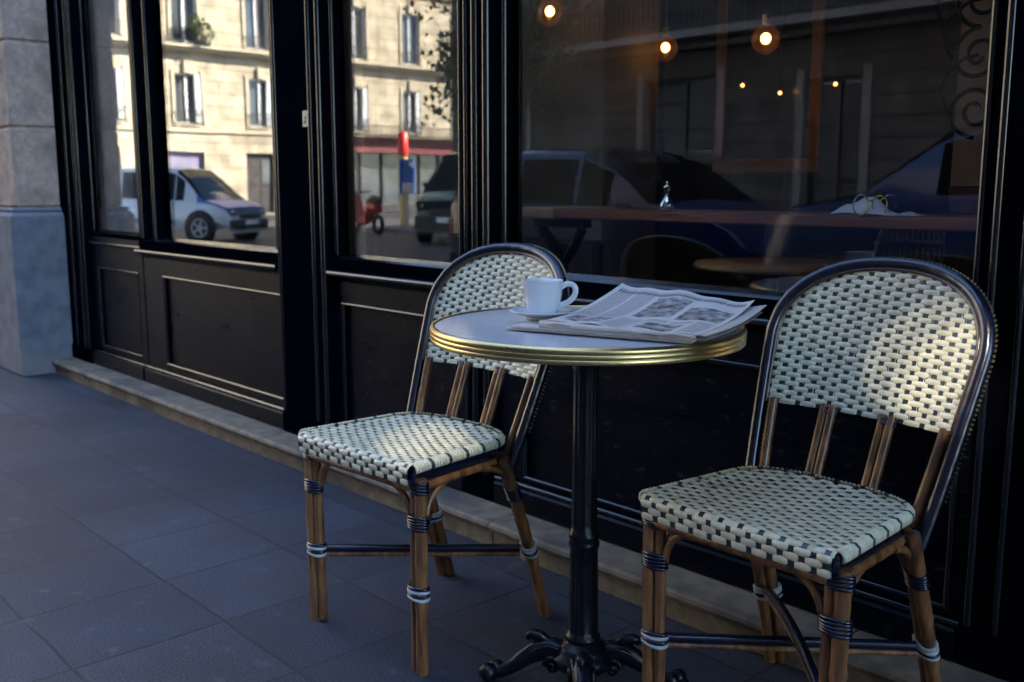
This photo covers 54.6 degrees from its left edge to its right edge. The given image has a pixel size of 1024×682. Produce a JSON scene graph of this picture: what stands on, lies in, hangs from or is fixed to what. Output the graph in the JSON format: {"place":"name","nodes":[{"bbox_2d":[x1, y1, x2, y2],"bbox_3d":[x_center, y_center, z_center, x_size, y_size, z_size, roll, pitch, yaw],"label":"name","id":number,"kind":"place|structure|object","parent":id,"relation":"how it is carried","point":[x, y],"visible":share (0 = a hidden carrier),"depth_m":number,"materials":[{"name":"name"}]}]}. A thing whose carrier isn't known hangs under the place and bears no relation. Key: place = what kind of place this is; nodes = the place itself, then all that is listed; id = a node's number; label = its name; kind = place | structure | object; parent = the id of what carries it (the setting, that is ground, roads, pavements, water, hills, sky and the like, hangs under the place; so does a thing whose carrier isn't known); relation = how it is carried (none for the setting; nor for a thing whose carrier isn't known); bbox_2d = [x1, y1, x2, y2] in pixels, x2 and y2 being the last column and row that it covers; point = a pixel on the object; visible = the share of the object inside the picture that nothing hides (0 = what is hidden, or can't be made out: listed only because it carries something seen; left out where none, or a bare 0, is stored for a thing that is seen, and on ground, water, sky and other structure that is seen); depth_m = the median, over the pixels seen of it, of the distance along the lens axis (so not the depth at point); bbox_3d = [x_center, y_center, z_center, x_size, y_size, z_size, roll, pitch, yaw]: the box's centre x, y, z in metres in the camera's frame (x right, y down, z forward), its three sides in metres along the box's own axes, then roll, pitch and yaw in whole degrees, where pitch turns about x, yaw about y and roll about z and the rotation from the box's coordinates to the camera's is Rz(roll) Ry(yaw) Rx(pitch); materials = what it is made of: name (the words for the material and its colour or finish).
{"place":"outdoors","nodes":[
{"label":"outdoors","id":0,"kind":"place"},
{"bbox_2d":[0,367,808,681],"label":"pavement","id":1,"kind":"structure","parent":0,"point":[140,545],"depth_m":2.58,"materials":[{"name":"grey stone"}]},
{"bbox_2d":[0,0,72,376],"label":"stone pier","id":2,"kind":"structure","parent":1,"relation":"on","point":[36,339],"depth_m":5.28,"materials":[{"name":"grey stone"}]},
{"bbox_2d":[298,242,569,676],"bbox_3d":[-0.166,0.222,2.309,0.467,0.879,0.530,9,12,44],"label":"rattan chair","id":3,"kind":"object","parent":1,"relation":"on","point":[419,454],"visible":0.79,"depth_m":2.29,"materials":[{"name":"wicker"}]},
{"bbox_2d":[51,357,1009,681],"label":"stone step","id":4,"kind":"object","parent":1,"relation":"on","point":[699,601],"visible":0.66,"depth_m":2.70,"materials":[{"name":"stone"}]},
{"bbox_2d":[430,305,746,681],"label":"bistro table","id":5,"kind":"object","parent":1,"relation":"on","point":[581,650],"visible":0.9,"depth_m":1.94,"materials":[{"name":"grey laminate"}]},
{"bbox_2d":[508,306,577,320],"bbox_3d":[0.059,-0.051,1.915,0.135,0.020,0.135,-8,12,-42],"label":"saucer","id":6,"kind":"object","parent":5,"relation":"on","point":[523,310],"visible":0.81,"depth_m":1.89,"materials":[{"name":"white ceramic"}]},
{"bbox_2d":[522,278,578,313],"bbox_3d":[0.067,-0.083,1.905,0.097,0.068,0.079,6,11,33],"label":"coffee cup","id":7,"kind":"object","parent":6,"relation":"on","point":[542,295],"visible":0.94,"depth_m":1.88,"materials":[{"name":"white ceramic"}]},
{"bbox_2d":[506,283,766,343],"bbox_3d":[0.236,-0.058,1.862,0.403,0.065,0.324,5,10,29],"label":"newspaper","id":8,"kind":"object","parent":5,"relation":"on","point":[622,311],"visible":0.99,"depth_m":1.83,"materials":[{"name":"white paper"}]},
{"bbox_2d":[638,256,997,681],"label":"rattan chair","id":9,"kind":"object","parent":1,"relation":"on","point":[888,344],"visible":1,"depth_m":1.83,"materials":[{"name":"wicker"}]},
{"bbox_2d":[164,0,665,279],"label":"interior side wall","id":10,"kind":"structure","parent":0,"point":[218,66],"depth_m":5.85,"materials":[{"name":"beige paint"}]},
{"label":"interior floor","id":11,"kind":"structure","parent":0,"visible":0},
{"bbox_2d":[395,230,602,274],"bbox_3d":[-0.261,-0.159,4.537,0.470,0.640,1.420,-8,12,-42],"label":"banquette","id":12,"kind":"object","parent":11,"relation":"on","point":[444,247],"visible":0.18,"depth_m":4.80,"materials":[{"name":"brown leather"}]},
{"bbox_2d":[400,0,659,279],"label":"interior pillar","id":13,"kind":"structure","parent":11,"relation":"on","point":[590,72],"depth_m":4.29,"materials":[{"name":"beige paint"}]},
{"bbox_2d":[522,206,976,271],"bbox_3d":[0.743,0.061,2.969,0.306,0.892,1.850,-8,12,-42],"label":"counter","id":14,"kind":"object","parent":11,"relation":"on","point":[580,218],"depth_m":2.89,"materials":[{"name":"brown wood"}]},
{"bbox_2d":[659,181,673,210],"bbox_3d":[0.473,-0.442,3.024,0.046,0.090,0.046,-8,12,-42],"label":"cruet","id":15,"kind":"object","parent":14,"relation":"on","point":[666,203],"visible":1,"depth_m":3.01,"materials":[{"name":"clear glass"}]},
{"bbox_2d":[853,194,896,215],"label":"spectacles","id":16,"kind":"object","parent":14,"relation":"on","point":[868,201],"visible":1,"depth_m":2.51,"materials":[{"name":"gold metal"}]},
{"bbox_2d":[830,197,926,215],"bbox_3d":[0.946,-0.347,2.550,0.126,0.046,0.240,-8,12,-42],"label":"folded napkin","id":17,"kind":"object","parent":14,"relation":"on","point":[861,205],"visible":0.9,"depth_m":2.53,"materials":[{"name":"fabric"}]},
{"bbox_2d":[693,257,839,290],"bbox_3d":[1.028,0.018,3.965,0.620,0.665,0.620,-8,12,-42],"label":"indoor table","id":18,"kind":"object","parent":11,"relation":"on","point":[771,269],"visible":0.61,"depth_m":3.81,"materials":[{"name":"brown wood"}]},
{"bbox_2d":[659,0,977,290],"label":"panelled wall","id":19,"kind":"structure","parent":11,"relation":"on","point":[886,128],"depth_m":4.80,"materials":[{"name":"brown wood"}]},
{"bbox_2d":[712,0,826,172],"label":"gilt mirror","id":20,"kind":"object","parent":19,"relation":"attached to","point":[761,125],"visible":1,"depth_m":5.02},
{"bbox_2d":[872,229,945,264],"bbox_3d":[1.216,0.061,3.018,0.416,0.876,0.410,6,10,32],"label":"wicker chair","id":21,"kind":"object","parent":11,"relation":"on","point":[886,239],"visible":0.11,"depth_m":3.06,"materials":[{"name":"brown wicker"}]},
{"bbox_2d":[944,0,991,279],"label":"interior partition","id":22,"kind":"object","parent":11,"relation":"on","point":[960,246],"visible":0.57,"depth_m":2.63,"materials":[{"name":"brown wood"}]},
{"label":"interior ceiling","id":23,"kind":"structure","parent":0,"visible":0},
{"bbox_2d":[545,6,554,16],"bbox_3d":[0.152,-1.980,3.868,0.104,1.456,0.104,-8,12,-42],"label":"pendant lamp","id":24,"kind":"object","parent":23,"relation":"hanging from","point":[549,11],"visible":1,"depth_m":3.96,"materials":[{"name":"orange glass"}]},
{"bbox_2d":[661,0,669,51],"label":"pendant lamp","id":25,"kind":"object","parent":23,"relation":"hanging from","point":[665,47],"visible":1,"depth_m":4.11,"materials":[{"name":"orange glass"}]},
{"bbox_2d":[741,0,745,86],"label":"lamp","id":26,"kind":"object","parent":23,"relation":"hanging from","point":[742,82],"visible":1,"depth_m":4.83,"materials":[{"name":"yellow glass"}]},
{"bbox_2d":[761,0,770,43],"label":"pendant lamp","id":27,"kind":"object","parent":23,"relation":"hanging from","point":[766,37],"visible":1,"depth_m":3.81,"materials":[{"name":"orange glass"}]},
{"bbox_2d":[778,0,783,94],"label":"lamp","id":28,"kind":"object","parent":23,"relation":"hanging from","point":[779,92],"visible":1,"depth_m":4.74,"materials":[{"name":"yellow glass"}]},
{"bbox_2d":[833,0,839,85],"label":"lamp","id":29,"kind":"object","parent":23,"relation":"hanging from","point":[835,82],"visible":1,"depth_m":4.53,"materials":[{"name":"yellow"}]},
{"label":"road","id":30,"kind":"structure","parent":0,"visible":0},
{"bbox_3d":[4.760,-7.791,4.611,11.020,16.000,26.000,-8,12,-42],"label":"corner building","id":31,"kind":"object","parent":30,"relation":"on","visible":0},
{"bbox_2d":[46,0,1023,681],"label":"cafe shopfront","id":32,"kind":"object","parent":31,"relation":"attached to","point":[314,318],"visible":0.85,"depth_m":3.23,"materials":[{"name":"black paint"}]},
{"bbox_2d":[78,0,138,249],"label":"window","id":33,"kind":"structure","parent":32,"relation":"in","point":[83,6],"depth_m":5.08,"materials":[{"name":"black paint"}]},
{"bbox_2d":[126,0,278,273],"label":"window","id":34,"kind":"structure","parent":32,"relation":"in","point":[257,258],"depth_m":4.14,"materials":[{"name":"black paint"}]},
{"bbox_2d":[302,110,307,126],"bbox_3d":[-0.723,-0.778,3.472,0.005,0.056,0.034,-8,12,-42],"label":"number plate","id":35,"kind":"object","parent":32,"relation":"attached to","point":[305,117],"visible":1,"depth_m":3.47,"materials":[{"name":"white metal"}]},
{"bbox_2d":[326,0,463,292],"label":"window","id":36,"kind":"structure","parent":32,"relation":"in","point":[418,275],"depth_m":3.36,"materials":[{"name":"black paint"}]},
{"bbox_2d":[498,0,1006,331],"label":"window","id":37,"kind":"structure","parent":32,"relation":"in","point":[591,288],"depth_m":2.55,"materials":[{"name":"black paint"}]},
{"bbox_2d":[935,0,991,139],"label":"iron scrollwork","id":38,"kind":"object","parent":32,"relation":"attached to","point":[948,44],"visible":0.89,"depth_m":2.31,"materials":[{"name":"black metal"}]}
]}

